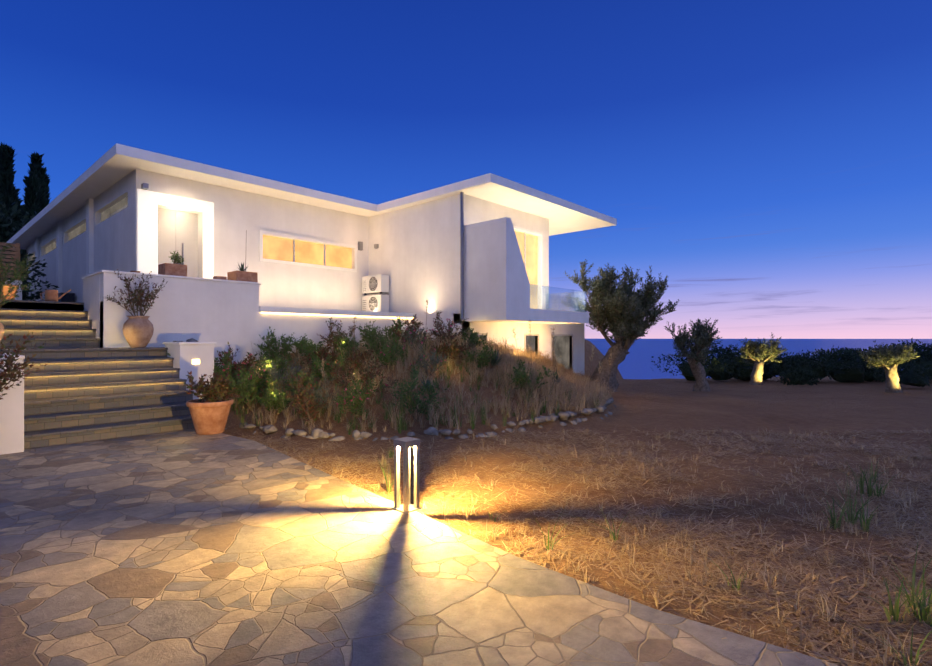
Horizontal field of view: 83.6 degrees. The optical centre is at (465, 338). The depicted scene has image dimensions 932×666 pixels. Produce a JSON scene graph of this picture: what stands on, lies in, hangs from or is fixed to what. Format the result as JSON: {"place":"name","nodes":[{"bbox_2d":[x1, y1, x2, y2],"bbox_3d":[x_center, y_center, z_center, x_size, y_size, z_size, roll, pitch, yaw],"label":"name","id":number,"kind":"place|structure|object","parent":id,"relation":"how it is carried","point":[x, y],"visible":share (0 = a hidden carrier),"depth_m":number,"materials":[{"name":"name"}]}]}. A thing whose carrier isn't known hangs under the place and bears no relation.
{"place":"outdoors","nodes":[
{"label":"outdoors","id":0,"kind":"place"},
{"bbox_2d":[0,429,837,665],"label":"paving","id":1,"kind":"structure","parent":0,"point":[189,547],"depth_m":2.92,"materials":[{"name":"beige stone"}]},
{"bbox_2d":[0,263,257,434],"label":"plant pots","id":2,"kind":"object","parent":1,"relation":"on","point":[209,418],"visible":0.67,"depth_m":9.01,"materials":[{"name":"ceramic"}]},
{"bbox_2d":[392,437,421,513],"bbox_3d":[-0.474,1.089,4.175,0.171,0.560,0.171,0,0,43],"label":"bollard","id":3,"kind":"object","parent":1,"relation":"on","point":[406,444],"visible":1,"depth_m":4.16,"materials":[{"name":"metal"}]},
{"bbox_2d":[0,0,931,338],"label":"sky","id":4,"kind":"structure","parent":0,"point":[771,160],"materials":[{"name":"blue"}]},
{"bbox_2d":[223,329,931,665],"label":"terrain","id":5,"kind":"structure","parent":0,"point":[731,404],"depth_m":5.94,"materials":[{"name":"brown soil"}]},
{"bbox_2d":[0,142,50,236],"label":"cypress","id":6,"kind":"object","parent":5,"relation":"on","point":[36,181],"visible":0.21,"depth_m":30.32,"materials":[{"name":"green plant"}]},
{"bbox_2d":[0,270,415,454],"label":"terrace stairs","id":7,"kind":"structure","parent":5,"relation":"on","point":[97,377],"depth_m":8.99,"materials":[{"name":"paint"}]},
{"bbox_2d":[0,242,19,279],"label":"fence","id":8,"kind":"object","parent":7,"relation":"on","point":[16,249],"visible":0.44,"depth_m":11.94,"materials":[{"name":"brown wood"}]},
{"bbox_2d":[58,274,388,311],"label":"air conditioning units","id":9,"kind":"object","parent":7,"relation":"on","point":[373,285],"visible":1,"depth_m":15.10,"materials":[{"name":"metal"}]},
{"bbox_2d":[0,230,619,426],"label":"shrub","id":10,"kind":"object","parent":5,"relation":"on","point":[570,376],"depth_m":9.96,"materials":[{"name":"green plant"}]},
{"bbox_2d":[6,143,616,374],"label":"house","id":11,"kind":"structure","parent":5,"relation":"on","point":[415,256],"depth_m":13.67,"materials":[{"name":"paint"}]},
{"bbox_2d":[32,183,586,369],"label":"glazing","id":12,"kind":"structure","parent":11,"relation":"attached to","point":[177,231],"depth_m":14.05,"materials":[{"name":"glass"}]},
{"bbox_2d":[173,338,615,440],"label":"rocks","id":13,"kind":"object","parent":5,"relation":"on","point":[356,435],"visible":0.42,"depth_m":7.79,"materials":[{"name":"grey stone"}]},
{"bbox_2d":[237,263,563,388],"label":"agaves","id":14,"kind":"object","parent":5,"relation":"on","point":[495,360],"visible":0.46,"depth_m":11.20,"materials":[{"name":"green plant"}]},
{"bbox_2d":[0,201,931,386],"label":"hedges","id":15,"kind":"object","parent":5,"relation":"on","point":[849,364],"visible":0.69,"depth_m":22.69,"materials":[{"name":"green plant"}]},
{"bbox_2d":[565,259,919,392],"bbox_3d":[8.442,-0.218,17.884,10.786,4.543,6.496,0,0,-18],"label":"olive","id":16,"kind":"object","parent":5,"relation":"on","point":[903,352],"depth_m":16.68,"materials":[{"name":"green plant"}]},
{"bbox_2d":[585,339,931,378],"bbox_3d":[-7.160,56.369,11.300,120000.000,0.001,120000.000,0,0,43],"label":"sea","id":17,"kind":"structure","parent":0,"point":[636,363],"depth_m":3150.33,"materials":[{"name":"blue liquid"}]}
]}

